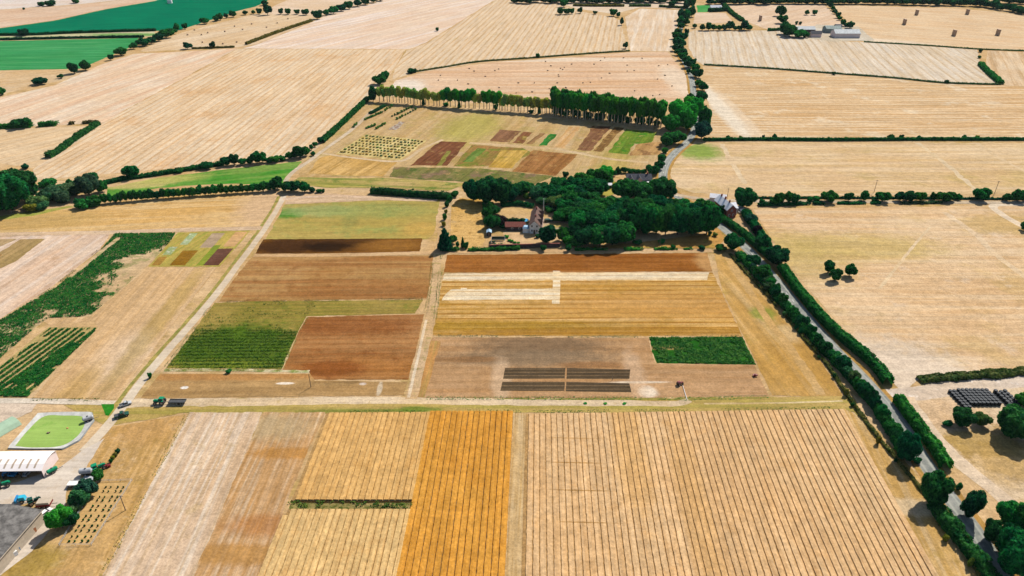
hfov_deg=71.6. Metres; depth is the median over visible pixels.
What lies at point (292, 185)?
tree
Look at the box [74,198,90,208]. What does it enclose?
bush
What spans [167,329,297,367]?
row crop
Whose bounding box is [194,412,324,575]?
soil field
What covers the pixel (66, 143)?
hedge
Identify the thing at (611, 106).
poplar
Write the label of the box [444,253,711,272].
soil field
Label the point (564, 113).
bush
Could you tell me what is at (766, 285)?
tree
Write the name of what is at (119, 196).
tree
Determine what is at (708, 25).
tree
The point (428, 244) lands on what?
ground
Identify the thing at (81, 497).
tree
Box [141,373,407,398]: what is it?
bare ground
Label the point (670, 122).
tree
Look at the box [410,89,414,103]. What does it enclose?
poplar
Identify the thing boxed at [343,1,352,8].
tree
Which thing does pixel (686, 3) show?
tree
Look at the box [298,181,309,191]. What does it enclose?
tree
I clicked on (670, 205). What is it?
tree
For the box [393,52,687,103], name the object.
stubble field
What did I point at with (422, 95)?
poplar
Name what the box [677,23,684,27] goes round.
tree
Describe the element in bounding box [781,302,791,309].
tree
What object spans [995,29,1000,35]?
straw stack
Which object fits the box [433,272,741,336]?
wheat field
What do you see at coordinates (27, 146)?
stubble field
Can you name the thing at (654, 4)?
stubble field
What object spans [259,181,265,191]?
tree
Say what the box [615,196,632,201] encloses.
tree
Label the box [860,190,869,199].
tree
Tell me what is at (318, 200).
bare ground
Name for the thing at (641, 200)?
tree
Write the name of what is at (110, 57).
tree
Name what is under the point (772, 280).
tree
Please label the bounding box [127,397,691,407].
track
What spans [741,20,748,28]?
tree
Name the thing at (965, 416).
tree
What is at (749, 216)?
tree
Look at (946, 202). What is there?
lane
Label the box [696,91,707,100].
tree
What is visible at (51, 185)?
bush
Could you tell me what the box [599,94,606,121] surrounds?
poplar
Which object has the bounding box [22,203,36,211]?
bush
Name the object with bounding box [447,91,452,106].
poplar
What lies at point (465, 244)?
bush
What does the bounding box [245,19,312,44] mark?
hedge
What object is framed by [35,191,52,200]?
tree
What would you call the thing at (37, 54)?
crop field
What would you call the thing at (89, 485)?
tree
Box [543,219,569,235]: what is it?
gravel drive
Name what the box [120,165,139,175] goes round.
tree
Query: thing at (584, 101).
poplar
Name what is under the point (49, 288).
weed strip
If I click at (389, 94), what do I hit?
poplar
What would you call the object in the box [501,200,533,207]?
hedge
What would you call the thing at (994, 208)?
track
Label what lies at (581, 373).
soil plot
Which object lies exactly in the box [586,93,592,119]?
poplar
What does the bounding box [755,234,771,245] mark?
tree
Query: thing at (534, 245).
garden wall
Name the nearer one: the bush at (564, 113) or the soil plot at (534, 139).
the soil plot at (534, 139)
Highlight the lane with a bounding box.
[674,193,1023,203]
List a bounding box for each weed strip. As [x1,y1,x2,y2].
[8,250,96,314]
[33,397,98,400]
[100,413,189,574]
[164,307,210,366]
[164,368,279,371]
[227,297,421,301]
[283,317,307,368]
[349,406,829,412]
[424,256,433,311]
[426,395,767,400]
[434,256,441,318]
[438,334,742,337]
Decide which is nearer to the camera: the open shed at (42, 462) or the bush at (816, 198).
the open shed at (42, 462)
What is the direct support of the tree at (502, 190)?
on the ground at (428, 244)
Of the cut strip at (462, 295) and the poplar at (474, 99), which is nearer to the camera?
the cut strip at (462, 295)
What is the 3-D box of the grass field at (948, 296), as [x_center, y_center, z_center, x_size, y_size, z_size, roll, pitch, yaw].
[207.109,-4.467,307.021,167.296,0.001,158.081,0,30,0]
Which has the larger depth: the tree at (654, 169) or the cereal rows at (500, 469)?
the tree at (654, 169)
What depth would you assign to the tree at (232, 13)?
875.41 m
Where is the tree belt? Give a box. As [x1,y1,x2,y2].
[511,0,1023,13]
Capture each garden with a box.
[499,206,531,219]
[503,231,559,243]
[733,216,754,236]
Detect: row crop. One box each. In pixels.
[0,327,95,396]
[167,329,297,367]
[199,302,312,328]
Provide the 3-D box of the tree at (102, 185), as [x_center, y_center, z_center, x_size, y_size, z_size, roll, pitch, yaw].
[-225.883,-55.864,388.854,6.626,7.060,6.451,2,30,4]
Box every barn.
[796,26,815,32]
[822,25,841,32]
[830,29,860,37]
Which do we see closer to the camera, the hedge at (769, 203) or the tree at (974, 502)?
the tree at (974, 502)
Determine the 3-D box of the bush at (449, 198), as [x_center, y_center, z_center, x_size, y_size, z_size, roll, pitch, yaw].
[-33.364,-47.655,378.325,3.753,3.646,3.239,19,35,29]
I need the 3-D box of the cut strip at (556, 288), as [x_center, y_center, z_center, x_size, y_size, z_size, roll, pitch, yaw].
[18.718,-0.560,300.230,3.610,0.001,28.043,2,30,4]
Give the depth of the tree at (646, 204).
351.70 m
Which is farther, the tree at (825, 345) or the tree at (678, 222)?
the tree at (678, 222)
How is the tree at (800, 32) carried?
on the ground at (428, 244)
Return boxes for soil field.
[0,234,108,318]
[0,327,97,397]
[34,267,216,398]
[103,412,261,575]
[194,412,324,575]
[219,255,432,301]
[255,238,421,253]
[283,314,423,379]
[418,341,440,397]
[425,337,768,397]
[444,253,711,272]
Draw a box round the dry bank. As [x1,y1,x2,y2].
[592,228,723,247]
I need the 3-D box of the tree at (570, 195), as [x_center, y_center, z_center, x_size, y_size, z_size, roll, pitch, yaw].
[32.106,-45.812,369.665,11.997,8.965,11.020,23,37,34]
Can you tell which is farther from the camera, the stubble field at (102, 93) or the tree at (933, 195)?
the stubble field at (102, 93)
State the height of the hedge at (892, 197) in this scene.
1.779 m
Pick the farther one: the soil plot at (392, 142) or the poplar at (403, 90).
the poplar at (403, 90)
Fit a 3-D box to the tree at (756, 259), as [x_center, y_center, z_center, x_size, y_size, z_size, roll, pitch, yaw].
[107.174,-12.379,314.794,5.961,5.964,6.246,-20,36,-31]
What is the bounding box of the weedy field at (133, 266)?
[0,233,175,357]
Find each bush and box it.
[21,163,28,168]
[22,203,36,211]
[25,195,48,203]
[35,200,48,209]
[38,182,45,188]
[40,178,56,185]
[44,0,55,5]
[46,182,65,186]
[51,190,71,202]
[58,182,79,195]
[69,502,81,511]
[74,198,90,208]
[87,198,101,206]
[175,168,183,172]
[279,155,285,160]
[308,187,315,191]
[407,68,414,72]
[446,195,452,201]
[463,242,468,248]
[523,192,529,198]
[545,207,554,212]
[562,109,569,115]
[562,235,572,244]
[575,110,581,117]
[587,111,592,118]
[598,112,605,120]
[617,115,625,121]
[625,116,631,122]
[627,168,634,173]
[632,239,642,244]
[640,169,646,173]
[647,116,652,124]
[653,119,660,125]
[658,238,664,243]
[661,147,667,152]
[813,196,820,200]
[827,350,841,356]
[844,388,848,395]
[853,376,866,389]
[876,437,881,443]
[912,457,922,463]
[942,420,952,425]
[942,534,949,541]
[955,482,962,489]
[967,557,974,566]
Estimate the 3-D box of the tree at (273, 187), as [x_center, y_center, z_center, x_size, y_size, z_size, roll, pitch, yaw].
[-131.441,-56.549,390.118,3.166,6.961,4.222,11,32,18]
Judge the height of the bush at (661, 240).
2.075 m
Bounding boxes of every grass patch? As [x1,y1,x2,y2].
[0,206,72,219]
[101,404,113,415]
[294,177,462,190]
[697,5,723,11]
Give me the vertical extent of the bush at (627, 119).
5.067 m
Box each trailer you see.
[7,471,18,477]
[35,497,53,508]
[66,480,78,487]
[165,399,186,404]
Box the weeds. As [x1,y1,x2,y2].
[288,500,412,508]
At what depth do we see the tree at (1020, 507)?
183.48 m
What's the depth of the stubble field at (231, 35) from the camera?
792.21 m
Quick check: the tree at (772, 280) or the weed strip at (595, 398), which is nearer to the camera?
the weed strip at (595, 398)
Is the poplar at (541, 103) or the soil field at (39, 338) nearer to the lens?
the soil field at (39, 338)
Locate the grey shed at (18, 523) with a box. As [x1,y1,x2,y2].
[0,504,43,573]
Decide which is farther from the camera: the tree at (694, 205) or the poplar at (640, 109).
the poplar at (640, 109)
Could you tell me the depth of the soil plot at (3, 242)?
337.51 m
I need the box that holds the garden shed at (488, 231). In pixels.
[486,229,491,235]
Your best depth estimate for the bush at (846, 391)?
236.01 m
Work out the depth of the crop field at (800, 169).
422.15 m
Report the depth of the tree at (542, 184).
384.23 m
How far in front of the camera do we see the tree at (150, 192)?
378.96 m
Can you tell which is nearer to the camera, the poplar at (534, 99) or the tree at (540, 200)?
the tree at (540, 200)
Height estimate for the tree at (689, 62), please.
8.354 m
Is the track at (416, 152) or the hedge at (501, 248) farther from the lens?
the track at (416, 152)
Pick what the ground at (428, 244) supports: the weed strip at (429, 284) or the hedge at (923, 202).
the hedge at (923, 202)
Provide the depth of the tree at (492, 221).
346.53 m
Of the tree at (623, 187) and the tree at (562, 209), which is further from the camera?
the tree at (623, 187)
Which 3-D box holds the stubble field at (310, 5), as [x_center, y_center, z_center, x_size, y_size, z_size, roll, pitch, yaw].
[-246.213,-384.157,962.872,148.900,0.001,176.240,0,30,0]
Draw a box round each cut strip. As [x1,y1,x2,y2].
[442,288,552,300]
[443,272,708,280]
[459,288,466,299]
[552,271,560,303]
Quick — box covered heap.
[0,416,21,436]
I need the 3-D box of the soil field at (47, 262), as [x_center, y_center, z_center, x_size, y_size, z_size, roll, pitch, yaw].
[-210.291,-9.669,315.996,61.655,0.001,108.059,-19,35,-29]
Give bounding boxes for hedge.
[0,28,156,35]
[0,35,143,39]
[0,120,58,128]
[43,121,100,157]
[68,120,99,124]
[102,160,223,183]
[192,45,234,48]
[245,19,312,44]
[321,96,369,142]
[368,104,386,113]
[369,186,451,199]
[413,50,629,72]
[448,245,519,251]
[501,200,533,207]
[507,217,525,221]
[573,3,624,6]
[574,246,692,250]
[629,4,650,6]
[659,4,687,8]
[702,136,1023,140]
[704,63,1000,84]
[708,6,727,11]
[721,2,744,20]
[721,213,771,262]
[729,253,980,575]
[735,250,898,455]
[741,209,772,246]
[757,200,824,206]
[758,196,1023,199]
[767,27,779,30]
[778,262,894,384]
[837,201,880,204]
[864,41,1023,50]
[892,393,953,468]
[900,199,945,203]
[916,366,1023,383]
[926,501,1002,575]
[977,61,1004,83]
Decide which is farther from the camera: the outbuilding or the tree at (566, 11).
the tree at (566, 11)
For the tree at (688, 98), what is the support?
on the ground at (428, 244)
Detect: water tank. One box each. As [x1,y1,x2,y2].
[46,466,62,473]
[78,467,92,475]
[82,415,96,421]
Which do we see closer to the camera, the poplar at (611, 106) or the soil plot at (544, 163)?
the soil plot at (544, 163)
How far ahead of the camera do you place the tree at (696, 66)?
628.78 m
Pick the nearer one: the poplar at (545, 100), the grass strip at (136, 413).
the grass strip at (136, 413)
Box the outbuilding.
[709,193,726,201]
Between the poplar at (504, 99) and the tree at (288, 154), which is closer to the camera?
the tree at (288, 154)
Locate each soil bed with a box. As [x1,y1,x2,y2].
[152,257,166,264]
[163,247,176,254]
[170,250,197,264]
[180,233,197,244]
[197,245,220,264]
[200,233,224,247]
[204,248,232,264]
[223,232,246,246]
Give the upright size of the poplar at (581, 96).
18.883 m
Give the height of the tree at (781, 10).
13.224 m
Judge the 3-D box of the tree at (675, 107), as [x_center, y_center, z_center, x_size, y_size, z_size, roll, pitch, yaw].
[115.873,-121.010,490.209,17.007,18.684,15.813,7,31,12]
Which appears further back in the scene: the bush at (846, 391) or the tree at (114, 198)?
the tree at (114, 198)
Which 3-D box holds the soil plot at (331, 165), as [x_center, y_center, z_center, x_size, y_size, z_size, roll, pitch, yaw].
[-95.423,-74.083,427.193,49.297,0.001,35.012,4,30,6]
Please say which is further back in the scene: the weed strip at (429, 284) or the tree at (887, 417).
the weed strip at (429, 284)
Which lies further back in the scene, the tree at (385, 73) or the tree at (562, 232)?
the tree at (385, 73)
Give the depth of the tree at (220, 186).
385.06 m
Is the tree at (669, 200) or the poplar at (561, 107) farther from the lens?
the poplar at (561, 107)
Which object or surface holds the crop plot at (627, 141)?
on the allotment ground at (429, 125)
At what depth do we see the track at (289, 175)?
450.64 m
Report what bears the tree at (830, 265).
on the ground at (428, 244)
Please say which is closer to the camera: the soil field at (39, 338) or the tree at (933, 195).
the soil field at (39, 338)
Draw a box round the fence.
[58,478,131,545]
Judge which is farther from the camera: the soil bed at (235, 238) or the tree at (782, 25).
the tree at (782, 25)
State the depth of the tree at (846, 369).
244.68 m
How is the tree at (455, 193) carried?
on the ground at (428, 244)
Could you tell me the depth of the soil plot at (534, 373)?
247.69 m
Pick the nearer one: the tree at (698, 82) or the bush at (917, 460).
the bush at (917, 460)
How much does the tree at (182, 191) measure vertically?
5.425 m
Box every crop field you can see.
[0,0,267,32]
[0,38,138,69]
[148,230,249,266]
[167,299,422,368]
[649,337,755,364]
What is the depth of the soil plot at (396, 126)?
493.14 m
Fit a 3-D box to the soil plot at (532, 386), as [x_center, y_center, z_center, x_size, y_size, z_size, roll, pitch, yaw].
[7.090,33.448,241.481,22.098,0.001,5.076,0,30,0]
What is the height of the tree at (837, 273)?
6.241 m
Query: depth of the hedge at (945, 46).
723.02 m
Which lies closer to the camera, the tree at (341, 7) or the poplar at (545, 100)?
the poplar at (545, 100)
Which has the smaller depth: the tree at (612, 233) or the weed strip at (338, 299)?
the weed strip at (338, 299)
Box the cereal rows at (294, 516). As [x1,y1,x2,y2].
[258,509,409,575]
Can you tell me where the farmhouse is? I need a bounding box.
[809,31,821,36]
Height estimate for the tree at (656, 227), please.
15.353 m
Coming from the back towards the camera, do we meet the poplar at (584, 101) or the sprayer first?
the poplar at (584, 101)
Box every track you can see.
[0,226,261,235]
[0,398,115,404]
[80,196,285,450]
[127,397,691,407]
[253,249,712,256]
[283,109,373,180]
[283,195,437,200]
[323,139,442,161]
[405,198,453,398]
[407,320,426,397]
[469,142,554,148]
[555,148,647,162]
[555,154,581,176]
[704,400,842,403]
[720,144,746,183]
[723,255,824,394]
[879,226,931,287]
[885,375,1023,400]
[906,397,1015,501]
[915,143,975,189]
[942,212,1023,277]
[975,143,1023,171]
[988,204,1023,226]
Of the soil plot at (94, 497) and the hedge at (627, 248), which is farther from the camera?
the hedge at (627, 248)
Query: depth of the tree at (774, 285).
292.79 m
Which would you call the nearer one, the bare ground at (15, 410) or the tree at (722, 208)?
the bare ground at (15, 410)
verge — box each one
[116,196,279,402]
[163,368,309,372]
[655,5,1018,575]
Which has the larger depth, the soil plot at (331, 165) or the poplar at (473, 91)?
the poplar at (473, 91)
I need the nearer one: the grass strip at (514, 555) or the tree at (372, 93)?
the grass strip at (514, 555)
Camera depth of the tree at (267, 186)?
388.88 m
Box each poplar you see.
[375,87,380,101]
[380,89,384,101]
[386,87,391,101]
[389,85,393,101]
[393,88,397,102]
[395,86,400,102]
[401,87,405,102]
[404,87,409,102]
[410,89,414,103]
[418,89,424,99]
[422,87,427,104]
[425,90,430,104]
[433,93,438,105]
[439,89,445,102]
[443,87,450,102]
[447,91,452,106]
[451,88,457,106]
[460,91,466,107]
[464,88,471,107]
[470,88,476,107]
[472,93,476,108]
[476,93,481,108]
[480,90,485,108]
[485,89,490,108]
[489,91,494,109]
[492,92,499,109]
[496,90,502,109]
[502,94,507,104]
[505,94,508,110]
[508,94,512,110]
[512,95,516,111]
[518,95,523,111]
[524,96,529,112]
[532,96,536,106]
[535,97,539,107]
[540,99,543,108]
[543,98,547,107]
[550,89,556,115]
[554,88,560,115]
[556,93,560,112]
[560,95,562,115]
[561,92,565,116]
[563,93,570,117]
[569,92,575,117]
[574,93,579,118]
[579,94,583,118]
[579,95,587,119]
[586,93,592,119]
[590,96,595,119]
[592,90,597,115]
[593,96,597,120]
[597,96,601,116]
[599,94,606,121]
[606,96,611,121]
[608,98,615,122]
[614,96,618,122]
[616,100,621,122]
[620,98,626,122]
[622,99,628,123]
[628,99,633,124]
[630,99,635,124]
[635,100,640,124]
[638,101,642,124]
[642,102,646,124]
[645,99,650,125]
[649,100,653,125]
[651,101,656,126]
[655,103,661,126]
[658,104,665,127]
[660,99,667,111]
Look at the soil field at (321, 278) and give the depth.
306.36 m
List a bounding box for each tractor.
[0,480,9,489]
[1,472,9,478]
[27,496,40,506]
[90,462,105,469]
[153,396,166,405]
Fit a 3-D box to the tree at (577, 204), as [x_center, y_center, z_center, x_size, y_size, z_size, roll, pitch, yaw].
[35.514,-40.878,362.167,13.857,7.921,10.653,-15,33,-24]
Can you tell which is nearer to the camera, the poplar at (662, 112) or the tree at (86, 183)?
the tree at (86, 183)
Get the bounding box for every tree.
[0,87,5,94]
[0,167,38,201]
[0,173,29,213]
[10,117,31,126]
[17,28,28,34]
[31,77,47,83]
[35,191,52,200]
[39,186,61,200]
[43,503,72,528]
[62,512,79,525]
[66,62,77,73]
[67,488,89,505]
[73,173,100,194]
[73,478,98,494]
[78,60,90,69]
[91,468,103,480]
[96,180,107,191]
[99,193,106,203]
[106,193,111,202]
[107,54,113,59]
[112,194,117,202]
[113,47,127,55]
[116,192,122,200]
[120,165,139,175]
[121,190,127,201]
[127,191,133,200]
[128,42,136,48]
[131,190,137,199]
[135,38,150,44]
[137,190,142,198]
[142,190,150,199]
[145,37,155,43]
[146,188,153,198]
[152,33,163,40]
[153,191,160,197]
[158,28,173,37]
[159,188,164,196]
[163,188,169,197]
[168,188,175,197]
[173,23,179,29]
[175,188,181,195]
[180,188,185,196]
[183,42,192,48]
[185,188,190,196]
[190,187,198,195]
[195,184,201,195]
[198,161,212,168]
[199,17,208,23]
[201,186,206,194]
[206,186,211,194]
[210,184,217,193]
[215,13,222,19]
[217,183,223,192]
[219,157,229,165]
[222,186,228,193]
[227,153,238,164]
[228,10,235,16]
[228,184,232,192]
[233,185,239,191]
[237,158,245,164]
[238,183,243,192]
[243,185,249,192]
[246,156,252,163]
[249,151,260,161]
[249,183,254,190]
[254,183,260,191]
[258,151,265,161]
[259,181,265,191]
[263,3,271,14]
[264,182,271,190]
[267,155,279,161]
[269,180,275,189]
[271,175,281,188]
[280,181,286,190]
[284,180,299,191]
[285,151,292,158]
[292,146,305,157]
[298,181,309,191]
[301,9,308,13]
[304,146,309,154]
[310,10,322,18]
[327,6,338,13]
[336,4,345,10]
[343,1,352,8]
[353,0,361,5]
[368,85,376,100]
[371,74,385,83]
[381,70,388,79]
[449,235,457,242]
[451,190,458,196]
[462,178,478,200]
[475,175,497,202]
[481,206,492,216]
[483,214,500,227]
[486,201,493,207]
[490,205,499,213]
[492,177,511,202]
[495,214,506,224]
[508,186,519,201]
[512,181,529,195]
[528,185,541,199]
[535,196,546,204]
[536,182,548,187]
[538,224,555,242]
[540,183,560,197]
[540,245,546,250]
[545,195,561,206]
[549,177,565,185]
[553,211,564,220]
[555,198,571,207]
[556,206,572,213]
[557,8,563,13]
[557,226,568,240]
[559,183,576,194]
[560,0,567,6]
[561,190,580,200]
[562,176,580,185]
[564,8,570,13]
[564,207,580,219]
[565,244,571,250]
[568,209,588,229]
[568,225,579,235]
[570,199,590,206]
[573,197,591,203]
[574,172,593,178]
[574,225,591,245]
[577,191,599,199]
[580,178,603,194]
[580,204,596,212]
[585,208,603,226]
[586,168,610,181]
[587,202,606,212]
[590,224,605,245]
[598,178,609,191]
[598,195,616,207]
[600,210,618,224]
[601,165,613,176]
[602,222,620,244]
[604,206,615,212]
[609,8,617,15]
[611,178,634,197]
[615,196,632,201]
[615,208,628,224]
[617,220,635,242]
[621,202,648,230]
[623,198,642,208]
[630,180,652,198]
[633,197,653,203]
[639,204,659,233]
[642,202,654,206]
[643,180,661,195]
[646,164,659,173]
[648,194,667,205]
[651,176,676,197]
[651,204,665,232]
[654,160,664,168]
[657,198,673,204]
[658,154,666,161]
[659,206,676,234]
[660,135,673,146]
[662,114,680,131]
[663,130,686,143]
[663,203,686,208]
[667,204,690,234]
[668,1,675,5]
[668,98,690,115]
[668,188,676,197]
[672,31,678,37]
[672,37,679,43]
[672,43,678,49]
[673,198,680,203]
[674,48,681,53]
[676,16,684,22]
[676,38,685,45]
[677,9,685,17]
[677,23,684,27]
[677,52,687,58]
[678,198,692,203]
[679,32,688,38]
[679,104,697,129]
[681,207,702,233]
[682,55,691,60]
[683,0,690,6]
[683,58,694,67]
[683,96,693,102]
[684,9,690,18]
[687,212,705,233]
[688,5,695,16]
[688,203,701,207]
[691,63,699,69]
[691,97,703,113]
[694,120,712,138]
[694,198,715,206]
[695,69,703,77]
[695,79,702,85]
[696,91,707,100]
[698,82,708,90]
[698,107,711,123]
[701,204,722,234]
[706,22,711,29]
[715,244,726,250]
[720,205,724,214]
[723,232,744,249]
[725,21,734,28]
[734,187,757,206]
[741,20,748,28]
[745,213,757,221]
[748,255,761,264]
[752,225,762,233]
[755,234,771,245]
[755,264,772,276]
[756,274,763,280]
[763,275,774,280]
[763,282,771,289]
[765,245,790,264]
[766,276,776,283]
[770,199,777,204]
[770,283,780,288]
[771,285,781,294]
[773,192,785,202]
[775,5,786,14]
[776,15,788,22]
[778,293,788,302]
[779,21,788,32]
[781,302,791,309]
[783,23,797,35]
[785,191,792,201]
[789,306,799,316]
[791,193,800,202]
[793,29,807,36]
[796,315,810,324]
[806,324,817,331]
[813,333,822,340]
[819,339,832,351]
[820,190,838,201]
[824,260,835,272]
[828,268,843,280]
[836,355,852,366]
[842,365,852,375]
[844,193,854,199]
[845,263,857,275]
[846,21,854,27]
[849,370,861,378]
[857,381,873,394]
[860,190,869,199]
[867,389,880,399]
[868,397,882,407]
[875,191,891,201]
[876,403,891,415]
[880,415,891,421]
[886,422,903,431]
[890,428,901,437]
[894,191,907,199]
[897,429,922,461]
[905,190,916,200]
[915,192,927,199]
[920,470,955,503]
[930,192,936,198]
[936,192,952,200]
[947,191,957,200]
[952,406,978,426]
[959,490,987,517]
[972,187,992,199]
[975,411,993,425]
[983,518,1003,541]
[994,522,1023,550]
[995,500,1023,526]
[997,403,1023,438]
[997,526,1023,575]
[1002,193,1013,200]
[1011,189,1023,200]
[1014,392,1023,405]
[1016,502,1023,528]
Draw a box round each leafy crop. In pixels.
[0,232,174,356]
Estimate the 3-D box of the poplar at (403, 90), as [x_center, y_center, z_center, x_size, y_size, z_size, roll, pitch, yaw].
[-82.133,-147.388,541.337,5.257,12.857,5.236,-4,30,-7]
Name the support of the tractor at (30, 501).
on the yard at (54, 486)
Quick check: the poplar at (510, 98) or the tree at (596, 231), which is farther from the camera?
the poplar at (510, 98)
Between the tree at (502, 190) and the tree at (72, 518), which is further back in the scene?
the tree at (502, 190)
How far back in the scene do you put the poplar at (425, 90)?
534.10 m
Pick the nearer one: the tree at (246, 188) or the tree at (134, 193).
the tree at (134, 193)
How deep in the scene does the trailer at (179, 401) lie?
232.79 m
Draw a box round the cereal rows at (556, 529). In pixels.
[525,409,938,575]
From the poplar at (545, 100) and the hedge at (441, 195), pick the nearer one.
the hedge at (441, 195)
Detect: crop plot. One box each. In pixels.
[540,134,556,144]
[609,129,656,153]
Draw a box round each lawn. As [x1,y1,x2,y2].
[8,412,94,449]
[600,182,616,196]
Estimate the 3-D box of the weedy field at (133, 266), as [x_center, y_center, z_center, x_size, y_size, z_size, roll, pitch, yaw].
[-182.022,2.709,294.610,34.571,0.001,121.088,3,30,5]
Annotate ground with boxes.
[0,0,1023,575]
[0,403,35,422]
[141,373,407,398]
[284,193,426,203]
[299,101,664,182]
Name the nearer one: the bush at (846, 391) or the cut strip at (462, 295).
the bush at (846, 391)
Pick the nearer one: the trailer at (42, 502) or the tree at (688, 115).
the trailer at (42, 502)
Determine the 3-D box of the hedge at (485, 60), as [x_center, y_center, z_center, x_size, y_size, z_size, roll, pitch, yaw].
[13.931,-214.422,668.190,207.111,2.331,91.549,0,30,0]
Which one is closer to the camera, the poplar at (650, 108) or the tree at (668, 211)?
the tree at (668, 211)
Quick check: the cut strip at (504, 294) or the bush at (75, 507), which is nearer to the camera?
the bush at (75, 507)
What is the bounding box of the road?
[658,6,1009,575]
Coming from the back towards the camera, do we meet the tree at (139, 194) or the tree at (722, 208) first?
the tree at (139, 194)
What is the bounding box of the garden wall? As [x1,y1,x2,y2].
[489,243,559,247]
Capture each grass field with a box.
[0,414,185,575]
[266,199,439,238]
[714,252,841,395]
[753,205,1023,387]
[843,408,976,575]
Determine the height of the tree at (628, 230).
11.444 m
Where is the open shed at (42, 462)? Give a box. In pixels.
[0,451,58,477]
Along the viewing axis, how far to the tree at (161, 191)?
379.83 m
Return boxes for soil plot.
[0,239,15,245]
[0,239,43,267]
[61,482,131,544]
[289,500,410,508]
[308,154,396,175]
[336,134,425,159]
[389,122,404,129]
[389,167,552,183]
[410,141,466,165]
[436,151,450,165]
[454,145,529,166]
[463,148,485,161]
[489,150,527,167]
[490,130,520,141]
[500,382,564,390]
[503,368,564,378]
[512,150,577,175]
[513,132,532,143]
[526,133,544,143]
[553,127,579,147]
[566,368,629,378]
[566,382,630,391]
[577,126,610,150]
[594,127,623,151]
[629,142,661,155]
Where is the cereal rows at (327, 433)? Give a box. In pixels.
[295,412,429,499]
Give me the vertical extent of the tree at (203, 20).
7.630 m
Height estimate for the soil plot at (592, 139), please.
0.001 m
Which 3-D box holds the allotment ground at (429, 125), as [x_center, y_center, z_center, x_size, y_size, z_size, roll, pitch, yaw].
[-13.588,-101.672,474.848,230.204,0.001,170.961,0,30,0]
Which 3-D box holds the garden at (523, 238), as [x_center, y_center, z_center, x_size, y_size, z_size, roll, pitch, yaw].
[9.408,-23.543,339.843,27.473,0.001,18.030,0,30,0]
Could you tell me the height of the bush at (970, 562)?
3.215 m
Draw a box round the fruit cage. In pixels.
[491,236,504,239]
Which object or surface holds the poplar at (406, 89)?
on the ground at (428, 244)
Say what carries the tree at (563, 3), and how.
on the stubble field at (500, 29)
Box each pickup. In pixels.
[114,411,128,418]
[119,400,131,406]
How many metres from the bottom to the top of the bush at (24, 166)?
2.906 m
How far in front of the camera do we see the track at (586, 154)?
438.58 m
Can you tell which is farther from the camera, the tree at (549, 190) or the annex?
the tree at (549, 190)
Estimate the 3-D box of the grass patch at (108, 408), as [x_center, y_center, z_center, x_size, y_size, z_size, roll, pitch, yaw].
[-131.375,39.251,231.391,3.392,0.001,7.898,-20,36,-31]
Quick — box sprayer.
[13,494,28,503]
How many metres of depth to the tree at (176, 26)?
795.96 m
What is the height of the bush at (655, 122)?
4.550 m
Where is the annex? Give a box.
[505,222,525,230]
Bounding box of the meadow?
[107,161,301,195]
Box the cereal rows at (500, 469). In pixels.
[396,411,512,575]
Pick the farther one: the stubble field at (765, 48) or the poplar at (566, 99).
the stubble field at (765, 48)
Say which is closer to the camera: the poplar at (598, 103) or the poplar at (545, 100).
the poplar at (598, 103)
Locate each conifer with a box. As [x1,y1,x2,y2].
[437,228,452,250]
[615,166,621,173]
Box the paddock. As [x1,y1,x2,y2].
[451,198,487,247]
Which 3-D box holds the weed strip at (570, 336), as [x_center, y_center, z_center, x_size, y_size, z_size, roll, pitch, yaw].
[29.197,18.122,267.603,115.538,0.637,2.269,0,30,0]
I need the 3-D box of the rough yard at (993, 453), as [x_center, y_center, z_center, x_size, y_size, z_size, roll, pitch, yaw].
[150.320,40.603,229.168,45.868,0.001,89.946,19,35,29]
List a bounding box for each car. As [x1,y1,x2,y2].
[21,471,31,476]
[42,507,52,515]
[544,218,552,221]
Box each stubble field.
[0,0,114,9]
[0,0,153,27]
[0,49,235,125]
[0,69,79,94]
[0,126,85,167]
[0,190,281,232]
[33,49,404,179]
[141,14,315,51]
[243,0,493,48]
[262,0,370,15]
[392,0,628,79]
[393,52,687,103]
[556,0,683,12]
[625,9,678,50]
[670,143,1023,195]
[688,30,995,82]
[693,13,731,22]
[703,66,1023,137]
[728,4,843,28]
[834,5,1023,49]
[986,51,1023,86]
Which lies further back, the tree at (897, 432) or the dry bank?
the dry bank
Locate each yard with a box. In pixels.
[0,439,103,574]
[811,24,873,40]
[917,381,1023,502]
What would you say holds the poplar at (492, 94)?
on the ground at (428, 244)
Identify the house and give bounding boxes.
[523,206,543,233]
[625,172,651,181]
[709,5,721,7]
[714,193,738,217]
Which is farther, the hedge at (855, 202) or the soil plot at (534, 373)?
the hedge at (855, 202)
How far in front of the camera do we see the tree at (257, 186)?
388.16 m
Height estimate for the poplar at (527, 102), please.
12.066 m
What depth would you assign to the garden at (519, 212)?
366.57 m
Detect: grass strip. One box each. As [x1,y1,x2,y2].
[0,31,154,37]
[65,396,861,424]
[505,413,525,575]
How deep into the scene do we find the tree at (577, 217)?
342.12 m

